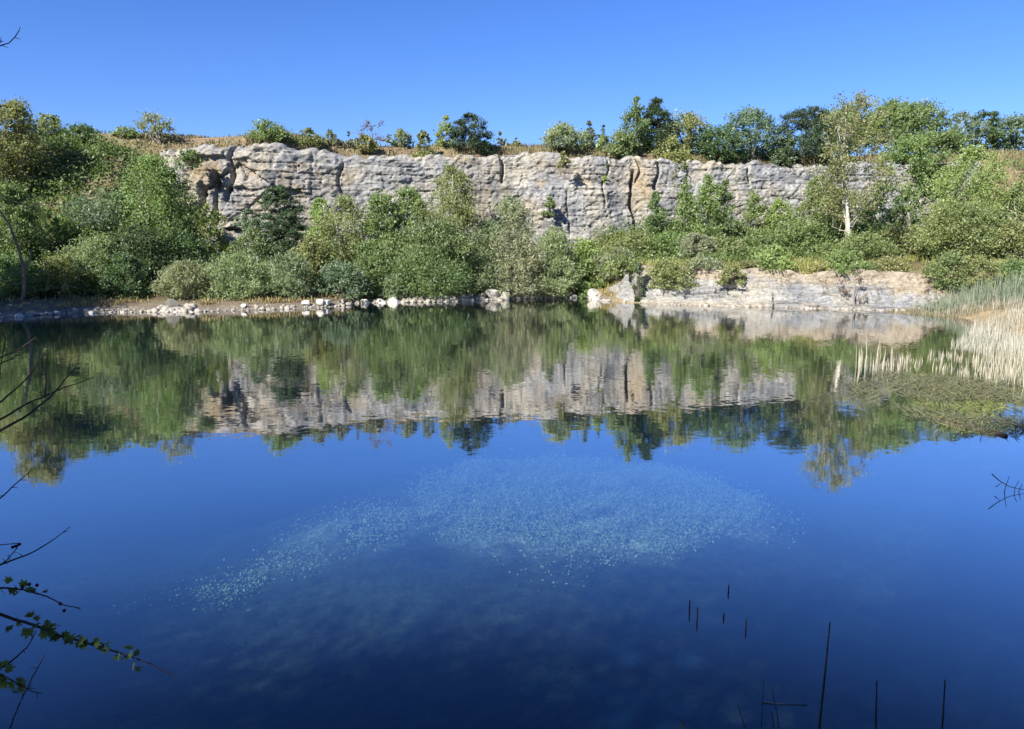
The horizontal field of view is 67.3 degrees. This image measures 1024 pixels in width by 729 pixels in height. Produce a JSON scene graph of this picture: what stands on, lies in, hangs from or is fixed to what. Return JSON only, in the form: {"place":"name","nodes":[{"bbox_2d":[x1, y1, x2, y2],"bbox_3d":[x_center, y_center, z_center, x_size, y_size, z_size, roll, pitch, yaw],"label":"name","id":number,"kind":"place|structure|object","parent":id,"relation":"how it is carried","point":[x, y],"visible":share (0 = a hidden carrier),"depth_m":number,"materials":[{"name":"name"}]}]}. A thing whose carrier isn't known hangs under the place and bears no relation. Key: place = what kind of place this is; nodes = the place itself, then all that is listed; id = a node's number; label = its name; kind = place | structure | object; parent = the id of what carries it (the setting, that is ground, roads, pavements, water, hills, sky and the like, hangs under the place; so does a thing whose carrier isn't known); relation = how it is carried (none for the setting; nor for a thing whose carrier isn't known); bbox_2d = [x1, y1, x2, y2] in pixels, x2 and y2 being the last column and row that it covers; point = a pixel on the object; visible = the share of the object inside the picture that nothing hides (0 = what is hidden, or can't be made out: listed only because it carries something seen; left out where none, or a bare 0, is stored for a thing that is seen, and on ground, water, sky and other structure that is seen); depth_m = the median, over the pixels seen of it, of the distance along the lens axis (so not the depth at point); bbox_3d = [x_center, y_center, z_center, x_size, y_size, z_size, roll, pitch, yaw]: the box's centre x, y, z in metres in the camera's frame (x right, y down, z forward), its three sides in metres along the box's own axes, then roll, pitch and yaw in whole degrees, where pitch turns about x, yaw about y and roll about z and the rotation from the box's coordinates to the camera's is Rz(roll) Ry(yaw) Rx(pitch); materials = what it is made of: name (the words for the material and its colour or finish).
{"place":"outdoors","nodes":[
{"label":"outdoors","id":0,"kind":"place"},
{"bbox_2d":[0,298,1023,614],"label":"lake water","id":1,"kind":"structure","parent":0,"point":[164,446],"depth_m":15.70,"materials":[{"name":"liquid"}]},
{"bbox_2d":[844,368,1023,435],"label":"floating weed","id":2,"kind":"object","parent":1,"relation":"on","point":[962,388],"visible":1,"depth_m":21.11,"materials":[{"name":"plant"}]},
{"bbox_2d":[856,337,1023,386],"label":"reed stubble","id":3,"kind":"object","parent":1,"relation":"in","point":[892,359],"visible":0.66,"depth_m":25.78,"materials":[{"name":"plant"}]},
{"bbox_2d":[908,382,1023,435],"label":"green weed","id":4,"kind":"object","parent":1,"relation":"on","point":[986,410],"visible":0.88,"depth_m":19.21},
{"bbox_2d":[914,266,1023,312],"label":"green reeds","id":5,"kind":"object","parent":1,"relation":"in","point":[962,296],"visible":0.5,"depth_m":45.42,"materials":[{"name":"plant"}]},
{"bbox_2d":[951,301,1023,357],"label":"dry reeds","id":6,"kind":"object","parent":1,"relation":"in","point":[984,331],"visible":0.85,"depth_m":34.23,"materials":[{"name":"plant"}]},
{"bbox_2d":[0,134,1023,728],"bbox_3d":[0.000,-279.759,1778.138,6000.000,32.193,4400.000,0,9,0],"label":"ground","id":7,"kind":"structure","parent":0,"point":[466,640],"depth_m":12.22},
{"bbox_2d":[0,252,52,298],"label":"bush","id":8,"kind":"object","parent":7,"relation":"on","point":[10,283],"visible":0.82,"depth_m":49.25,"materials":[{"name":"green plant"}]},
{"bbox_2d":[0,177,56,281],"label":"tree","id":9,"kind":"object","parent":7,"relation":"on","point":[22,214],"visible":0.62,"depth_m":51.27,"materials":[{"name":"green plant"}]},
{"bbox_2d":[0,96,60,194],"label":"tree","id":10,"kind":"object","parent":7,"relation":"on","point":[14,111],"visible":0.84,"depth_m":56.48,"materials":[{"name":"green plant"}]},
{"bbox_2d":[23,213,100,244],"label":"tree","id":11,"kind":"object","parent":7,"relation":"on","point":[63,232],"visible":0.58,"depth_m":55.02,"materials":[{"name":"green plant"}]},
{"bbox_2d":[26,251,99,298],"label":"bush","id":12,"kind":"object","parent":7,"relation":"on","point":[58,265],"visible":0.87,"depth_m":50.07,"materials":[{"name":"green plant"}]},
{"bbox_2d":[43,122,114,147],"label":"shrub","id":13,"kind":"object","parent":7,"relation":"on","point":[86,130],"visible":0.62,"depth_m":62.48,"materials":[{"name":"green plant"}]},
{"bbox_2d":[0,124,163,296],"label":"hillside scrub","id":14,"kind":"object","parent":7,"relation":"on","point":[100,147],"visible":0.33,"depth_m":58.97,"materials":[{"name":"green plant"}]},
{"bbox_2d":[0,28,175,728],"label":"hawthorn shrub","id":15,"kind":"object","parent":7,"relation":"on","point":[55,636],"visible":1,"depth_m":2.86,"materials":[{"name":"green plant"}]},
{"bbox_2d":[51,185,148,231],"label":"tree","id":16,"kind":"object","parent":7,"relation":"on","point":[88,211],"visible":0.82,"depth_m":56.15,"materials":[{"name":"green plant"}]},
{"bbox_2d":[52,230,152,294],"bbox_3d":[-27.982,-6.998,53.027,6.783,4.512,5.846,-5,10,-31],"label":"bush","id":17,"kind":"object","parent":7,"relation":"on","point":[101,251],"visible":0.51,"depth_m":51.61,"materials":[{"name":"green plant"}]},
{"bbox_2d":[96,252,156,298],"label":"bush","id":18,"kind":"object","parent":7,"relation":"on","point":[127,262],"visible":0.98,"depth_m":50.86,"materials":[{"name":"green plant"}]},
{"bbox_2d":[107,219,182,288],"bbox_3d":[-26.241,-7.628,54.474,6.371,5.267,5.238,8,12,43],"label":"tree","id":19,"kind":"object","parent":7,"relation":"on","point":[145,240],"visible":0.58,"depth_m":53.59,"materials":[{"name":"green plant"}]},
{"bbox_2d":[92,147,211,260],"bbox_3d":[-26.895,-11.186,57.609,9.713,9.934,9.043,4,10,23],"label":"tree","id":20,"kind":"object","parent":7,"relation":"on","point":[153,163],"visible":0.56,"depth_m":56.78,"materials":[{"name":"green plant"}]},
{"bbox_2d":[129,108,176,143],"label":"tree","id":21,"kind":"object","parent":7,"relation":"on","point":[153,129],"visible":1,"depth_m":66.13,"materials":[{"name":"green plant"}]},
{"bbox_2d":[140,170,214,259],"bbox_3d":[-25.849,-11.170,59.639,5.374,8.369,4.528,-8,12,-41],"label":"tree","id":22,"kind":"object","parent":7,"relation":"on","point":[192,204],"visible":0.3,"depth_m":59.03,"materials":[{"name":"green plant"}]},
{"bbox_2d":[142,230,217,283],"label":"tree","id":23,"kind":"object","parent":7,"relation":"on","point":[185,242],"visible":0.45,"depth_m":55.67,"materials":[{"name":"green plant"}]},
{"bbox_2d":[149,257,227,298],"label":"bush","id":24,"kind":"object","parent":7,"relation":"on","point":[177,271],"visible":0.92,"depth_m":49.99,"materials":[{"name":"green plant"}]},
{"bbox_2d":[189,202,236,276],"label":"tree","id":25,"kind":"object","parent":7,"relation":"on","point":[214,217],"visible":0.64,"depth_m":58.89,"materials":[{"name":"green plant"}]},
{"bbox_2d":[190,248,274,300],"bbox_3d":[-18.933,-6.138,51.920,6.371,3.474,6.849,0,9,0],"label":"bush","id":26,"kind":"object","parent":7,"relation":"on","point":[240,267],"visible":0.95,"depth_m":51.03,"materials":[{"name":"green plant"}]},
{"bbox_2d":[229,206,272,265],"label":"tree","id":27,"kind":"object","parent":7,"relation":"on","point":[248,224],"visible":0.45,"depth_m":59.33,"materials":[{"name":"green plant"}]},
{"bbox_2d":[223,227,283,281],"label":"tree","id":28,"kind":"object","parent":7,"relation":"on","point":[258,247],"visible":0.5,"depth_m":56.48,"materials":[{"name":"green plant"}]},
{"bbox_2d":[244,116,300,142],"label":"shrub","id":29,"kind":"object","parent":7,"relation":"on","point":[279,133],"visible":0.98,"depth_m":66.36,"materials":[{"name":"green plant"}]},
{"bbox_2d":[253,183,312,268],"bbox_3d":[-17.922,-10.738,60.894,4.890,7.071,4.841,-5,10,-29],"label":"pine tree","id":30,"kind":"object","parent":7,"relation":"on","point":[279,195],"visible":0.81,"depth_m":60.45,"materials":[{"name":"green plant"}]},
{"bbox_2d":[259,249,320,298],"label":"bush","id":31,"kind":"object","parent":7,"relation":"on","point":[286,285],"visible":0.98,"depth_m":51.96,"materials":[{"name":"green plant"}]},
{"bbox_2d":[280,236,334,287],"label":"bush","id":32,"kind":"object","parent":7,"relation":"on","point":[319,254],"visible":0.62,"depth_m":55.32,"materials":[{"name":"green plant"}]},
{"bbox_2d":[2,281,616,308],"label":"shore grass","id":33,"kind":"structure","parent":7,"relation":"on","point":[88,301],"depth_m":50.01,"materials":[{"name":"plant"}]},
{"bbox_2d":[299,197,341,276],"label":"tree","id":34,"kind":"object","parent":7,"relation":"on","point":[316,205],"visible":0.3,"depth_m":60.31,"materials":[{"name":"green plant"}]},
{"bbox_2d":[300,193,378,277],"bbox_3d":[-12.854,-9.515,59.460,6.853,7.295,6.656,0,9,0],"label":"tree","id":35,"kind":"object","parent":7,"relation":"on","point":[351,236],"visible":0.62,"depth_m":58.68,"materials":[{"name":"green plant"}]},
{"bbox_2d":[307,258,374,299],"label":"bush","id":36,"kind":"object","parent":7,"relation":"on","point":[333,273],"visible":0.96,"depth_m":53.71,"materials":[{"name":"green plant"}]},
{"bbox_2d":[88,552,671,616],"bbox_3d":[-0.349,3.804,18.823,14.022,2.718,11.318,0,9,0],"label":"water weed","id":37,"kind":"object","parent":7,"relation":"on","point":[243,589],"visible":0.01,"depth_m":14.40,"materials":[{"name":"plant"}]},
{"bbox_2d":[353,189,407,269],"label":"tree","id":38,"kind":"object","parent":7,"relation":"on","point":[372,223],"visible":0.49,"depth_m":58.60,"materials":[{"name":"green plant"}]},
{"bbox_2d":[348,238,417,297],"bbox_3d":[-9.809,-7.200,56.812,5.512,4.372,4.978,-7,11,-38],"label":"bush","id":39,"kind":"object","parent":7,"relation":"on","point":[374,257],"visible":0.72,"depth_m":55.70,"materials":[{"name":"green plant"}]},
{"bbox_2d":[388,182,429,254],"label":"tree","id":40,"kind":"object","parent":7,"relation":"on","point":[405,194],"visible":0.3,"depth_m":60.53,"materials":[{"name":"green plant"}]},
{"bbox_2d":[370,238,487,297],"bbox_3d":[-6.107,-7.267,57.021,8.812,4.518,8.646,0,9,0],"label":"bush","id":41,"kind":"object","parent":7,"relation":"on","point":[427,282],"visible":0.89,"depth_m":55.28,"materials":[{"name":"green plant"}]},
{"bbox_2d":[385,211,488,292],"bbox_3d":[-5.454,-8.396,57.919,8.574,6.242,8.909,0,9,0],"label":"tree","id":42,"kind":"object","parent":7,"relation":"on","point":[433,228],"visible":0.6,"depth_m":56.46,"materials":[{"name":"green plant"}]},
{"bbox_2d":[411,162,487,278],"bbox_3d":[-4.742,-10.855,60.427,6.189,10.020,6.520,-7,11,-39],"label":"tree","id":43,"kind":"object","parent":7,"relation":"on","point":[464,216],"visible":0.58,"depth_m":59.73,"materials":[{"name":"green plant"}]},
{"bbox_2d":[0,289,904,317],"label":"shore rubble","id":44,"kind":"object","parent":7,"relation":"on","point":[188,307],"visible":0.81,"depth_m":51.22,"materials":[{"name":"stone"}]},
{"bbox_2d":[442,111,497,150],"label":"pine tree","id":45,"kind":"object","parent":7,"relation":"on","point":[463,130],"visible":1,"depth_m":72.00,"materials":[{"name":"green plant"}]},
{"bbox_2d":[454,244,520,291],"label":"bush","id":46,"kind":"object","parent":7,"relation":"on","point":[482,256],"visible":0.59,"depth_m":58.32,"materials":[{"name":"green plant"}]},
{"bbox_2d":[468,217,513,291],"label":"bush","id":47,"kind":"object","parent":7,"relation":"on","point":[490,229],"visible":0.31,"depth_m":59.65,"materials":[{"name":"green plant"}]},
{"bbox_2d":[478,193,539,267],"bbox_3d":[-0.298,-10.542,64.635,6.650,7.716,7.020,3,9,20],"label":"bush","id":48,"kind":"object","parent":7,"relation":"on","point":[511,212],"visible":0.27,"depth_m":63.68,"materials":[{"name":"green plant"}]},
{"bbox_2d":[0,131,1023,198],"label":"dry grass","id":49,"kind":"structure","parent":7,"relation":"on","point":[506,145],"depth_m":73.11,"materials":[{"name":"plant"}]},
{"bbox_2d":[478,226,553,296],"bbox_3d":[0.374,-7.979,59.631,6.217,5.508,6.100,-9,12,-44],"label":"bush","id":50,"kind":"object","parent":7,"relation":"on","point":[525,280],"visible":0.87,"depth_m":58.31,"materials":[{"name":"green plant"}]},
{"bbox_2d":[520,229,587,297],"bbox_3d":[3.166,-7.854,59.909,5.607,5.490,6.504,0,9,0],"label":"bush","id":51,"kind":"object","parent":7,"relation":"on","point":[567,280],"visible":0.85,"depth_m":59.10,"materials":[{"name":"green plant"}]},
{"bbox_2d":[537,120,598,151],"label":"shrub","id":52,"kind":"object","parent":7,"relation":"on","point":[563,133],"visible":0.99,"depth_m":74.04,"materials":[{"name":"green plant"}]},
{"bbox_2d":[114,150,1023,296],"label":"quarry floor scrub","id":53,"kind":"object","parent":7,"relation":"on","point":[741,257],"visible":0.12,"depth_m":63.19,"materials":[{"name":"green plant"}]},
{"bbox_2d":[567,236,612,290],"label":"bush","id":54,"kind":"object","parent":7,"relation":"on","point":[584,245],"visible":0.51,"depth_m":61.25,"materials":[{"name":"green plant"}]},
{"bbox_2d":[587,247,638,281],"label":"bush","id":55,"kind":"object","parent":7,"relation":"on","point":[604,258],"visible":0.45,"depth_m":60.14,"materials":[{"name":"green plant"}]},
{"bbox_2d":[601,129,643,158],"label":"shrub","id":56,"kind":"object","parent":7,"relation":"on","point":[616,149],"visible":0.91,"depth_m":74.68,"materials":[{"name":"green plant"}]},
{"bbox_2d":[607,96,652,150],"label":"pointed tree","id":57,"kind":"object","parent":7,"relation":"on","point":[638,119],"visible":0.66,"depth_m":75.67,"materials":[{"name":"green plant"}]},
{"bbox_2d":[607,229,657,259],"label":"bush","id":58,"kind":"object","parent":7,"relation":"on","point":[635,239],"visible":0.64,"depth_m":65.40,"materials":[{"name":"green plant"}]},
{"bbox_2d":[634,191,675,238],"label":"young tree","id":59,"kind":"object","parent":7,"relation":"on","point":[659,216],"visible":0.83,"depth_m":69.22,"materials":[{"name":"green plant"}]},
{"bbox_2d":[633,96,681,151],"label":"spruce tree","id":60,"kind":"object","parent":7,"relation":"on","point":[661,133],"visible":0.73,"depth_m":76.70,"materials":[{"name":"green plant"}]},
{"bbox_2d":[643,227,697,256],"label":"bush","id":61,"kind":"object","parent":7,"relation":"on","point":[671,238],"visible":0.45,"depth_m":64.96,"materials":[{"name":"green plant"}]},
{"bbox_2d":[648,131,696,188],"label":"shrub","id":62,"kind":"object","parent":7,"relation":"on","point":[673,146],"visible":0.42,"depth_m":74.98,"materials":[{"name":"green plant"}]},
{"bbox_2d":[664,178,703,239],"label":"young tree","id":63,"kind":"object","parent":7,"relation":"on","point":[681,211],"visible":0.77,"depth_m":68.70,"materials":[{"name":"green plant"}]},
{"bbox_2d":[665,107,715,149],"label":"tree","id":64,"kind":"object","parent":7,"relation":"on","point":[690,121],"visible":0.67,"depth_m":77.41,"materials":[{"name":"green plant"}]},
{"bbox_2d":[673,230,717,258],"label":"bush","id":65,"kind":"object","parent":7,"relation":"on","point":[702,242],"visible":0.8,"depth_m":62.90,"materials":[{"name":"green plant"}]},
{"bbox_2d":[685,173,729,239],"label":"young tree","id":66,"kind":"object","parent":7,"relation":"on","point":[706,195],"visible":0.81,"depth_m":68.03,"materials":[{"name":"green plant"}]},
{"bbox_2d":[689,124,748,163],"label":"shrub","id":67,"kind":"object","parent":7,"relation":"on","point":[719,147],"visible":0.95,"depth_m":75.78,"materials":[{"name":"green plant"}]},
{"bbox_2d":[708,179,743,244],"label":"young tree","id":68,"kind":"object","parent":7,"relation":"on","point":[734,223],"visible":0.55,"depth_m":68.50,"materials":[{"name":"green plant"}]},
{"bbox_2d":[715,104,781,159],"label":"tree","id":69,"kind":"object","parent":7,"relation":"on","point":[745,119],"visible":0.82,"depth_m":77.60,"materials":[{"name":"green plant"}]},
{"bbox_2d":[738,189,774,241],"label":"young tree","id":70,"kind":"object","parent":7,"relation":"on","point":[754,208],"visible":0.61,"depth_m":69.41,"materials":[{"name":"green plant"}]},
{"bbox_2d":[733,226,787,256],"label":"bush","id":71,"kind":"object","parent":7,"relation":"on","point":[764,235],"visible":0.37,"depth_m":64.32,"materials":[{"name":"green plant"}]},
{"bbox_2d":[763,195,795,237],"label":"young tree","id":72,"kind":"object","parent":7,"relation":"on","point":[775,206],"visible":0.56,"depth_m":68.83,"materials":[{"name":"green plant"}]},
{"bbox_2d":[607,265,957,311],"bbox_3d":[18.079,-5.066,52.414,28.686,3.478,5.656,4,10,26],"label":"rock bank","id":73,"kind":"object","parent":7,"relation":"on","point":[886,289],"visible":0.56,"depth_m":51.65,"materials":[{"name":"stone"}]},
{"bbox_2d":[602,253,635,275],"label":"bush","id":74,"kind":"object","parent":73,"relation":"on","point":[617,266],"visible":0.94,"depth_m":57.26,"materials":[{"name":"green plant"}]},
{"bbox_2d":[644,255,701,290],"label":"bush","id":75,"kind":"object","parent":73,"relation":"on","point":[664,269],"visible":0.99,"depth_m":54.18,"materials":[{"name":"green plant"}]},
{"bbox_2d":[754,243,796,273],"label":"bush","id":76,"kind":"object","parent":73,"relation":"on","point":[765,258],"visible":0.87,"depth_m":53.17,"materials":[{"name":"green plant"}]},
{"bbox_2d":[820,245,883,276],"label":"bush","id":77,"kind":"object","parent":73,"relation":"on","point":[838,260],"visible":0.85,"depth_m":51.70,"materials":[{"name":"green plant"}]},
{"bbox_2d":[914,248,975,289],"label":"bush","id":78,"kind":"object","parent":73,"relation":"on","point":[943,265],"visible":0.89,"depth_m":49.15,"materials":[{"name":"green plant"}]},
{"bbox_2d":[769,131,799,209],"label":"shrub","id":79,"kind":"object","parent":7,"relation":"on","point":[778,157],"visible":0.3,"depth_m":76.85,"materials":[{"name":"green plant"}]},
{"bbox_2d":[573,230,1023,288],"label":"terrace grass","id":80,"kind":"structure","parent":7,"relation":"on","point":[803,263],"depth_m":59.69,"materials":[{"name":"plant"}]},
{"bbox_2d":[769,216,838,255],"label":"bush","id":81,"kind":"object","parent":7,"relation":"on","point":[788,228],"visible":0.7,"depth_m":64.03,"materials":[{"name":"plant"}]},
{"bbox_2d":[765,105,855,161],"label":"pine tree","id":82,"kind":"object","parent":7,"relation":"on","point":[803,121],"visible":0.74,"depth_m":78.33,"materials":[{"name":"green plant"}]},
{"bbox_2d":[778,173,843,245],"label":"tree","id":83,"kind":"object","parent":7,"relation":"on","point":[807,205],"visible":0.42,"depth_m":66.30,"materials":[{"name":"green plant"}]},
{"bbox_2d":[798,88,908,242],"bbox_3d":[25.979,-14.210,58.265,6.958,13.282,7.537,0,9,0],"label":"poplar tree","id":84,"kind":"object","parent":7,"relation":"on","point":[842,161],"visible":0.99,"depth_m":57.46,"materials":[{"name":"green plant"}]},
{"bbox_2d":[815,226,912,263],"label":"bush","id":85,"kind":"object","parent":7,"relation":"on","point":[860,243],"visible":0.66,"depth_m":57.10,"materials":[{"name":"green plant"}]},
{"bbox_2d":[854,181,902,247],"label":"tree","id":86,"kind":"object","parent":7,"relation":"on","point":[883,222],"visible":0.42,"depth_m":66.49,"materials":[{"name":"green plant"}]},
{"bbox_2d":[858,254,918,272],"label":"bush","id":87,"kind":"object","parent":7,"relation":"on","point":[887,263],"visible":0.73,"depth_m":51.26,"materials":[{"name":"green plant"}]},
{"bbox_2d":[851,95,938,154],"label":"tree","id":88,"kind":"object","parent":7,"relation":"on","point":[902,110],"visible":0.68,"depth_m":82.53,"materials":[{"name":"green plant"}]},
{"bbox_2d":[870,222,927,258],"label":"tree","id":89,"kind":"object","parent":7,"relation":"on","point":[895,231],"visible":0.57,"depth_m":61.48,"materials":[{"name":"green plant"}]},
{"bbox_2d":[887,182,930,246],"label":"tree","id":90,"kind":"object","parent":7,"relation":"on","point":[908,196],"visible":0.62,"depth_m":65.70,"materials":[{"name":"green plant"}]},
{"bbox_2d":[870,127,955,195],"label":"shrub","id":91,"kind":"object","parent":7,"relation":"on","point":[914,144],"visible":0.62,"depth_m":78.49,"materials":[{"name":"green plant"}]},
{"bbox_2d":[887,97,965,153],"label":"tree","id":92,"kind":"object","parent":7,"relation":"on","point":[930,112],"visible":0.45,"depth_m":83.86,"materials":[{"name":"green plant"}]},
{"bbox_2d":[877,298,1023,317],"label":"sedge fringe","id":93,"kind":"object","parent":7,"relation":"on","point":[951,312],"visible":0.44,"depth_m":44.51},
{"bbox_2d":[901,196,1023,260],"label":"bush","id":94,"kind":"object","parent":7,"relation":"on","point":[947,225],"visible":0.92,"depth_m":57.32,"materials":[{"name":"green plant"}]},
{"bbox_2d":[944,109,988,149],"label":"tree","id":95,"kind":"object","parent":7,"relation":"on","point":[958,119],"visible":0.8,"depth_m":84.67,"materials":[{"name":"green plant"}]},
{"bbox_2d":[918,138,1023,251],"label":"tree","id":96,"kind":"object","parent":7,"relation":"on","point":[976,153],"visible":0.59,"depth_m":64.37,"materials":[{"name":"green plant"}]},
{"bbox_2d":[948,253,1009,289],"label":"bush","id":97,"kind":"object","parent":7,"relation":"on","point":[975,265],"visible":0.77,"depth_m":48.27,"materials":[{"name":"green plant"}]},
{"bbox_2d":[965,109,1005,151],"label":"tree","id":98,"kind":"object","parent":7,"relation":"on","point":[991,132],"visible":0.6,"depth_m":86.43,"materials":[{"name":"green plant"}]},
{"bbox_2d":[976,215,1023,260],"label":"tree","id":99,"kind":"object","parent":7,"relation":"on","point":[1017,234],"visible":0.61,"depth_m":56.86,"materials":[{"name":"green plant"}]},
{"bbox_2d":[984,111,1023,150],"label":"tree","id":100,"kind":"object","parent":7,"relation":"on","point":[1014,141],"visible":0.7,"depth_m":87.04,"materials":[{"name":"green plant"}]},
{"bbox_2d":[996,180,1023,254],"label":"tree","id":101,"kind":"object","parent":7,"relation":"on","point":[1019,193],"visible":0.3,"depth_m":62.57,"materials":[{"name":"green plant"}]},
{"bbox_2d":[0,0,1023,155],"label":"sky","id":102,"kind":"structure","parent":0,"point":[213,67],"materials":[{"name":"blue"}]},
{"bbox_2d":[160,142,980,251],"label":"quarry cliff","id":103,"kind":"structure","parent":0,"point":[230,182],"depth_m":71.75,"materials":[{"name":"stone"}]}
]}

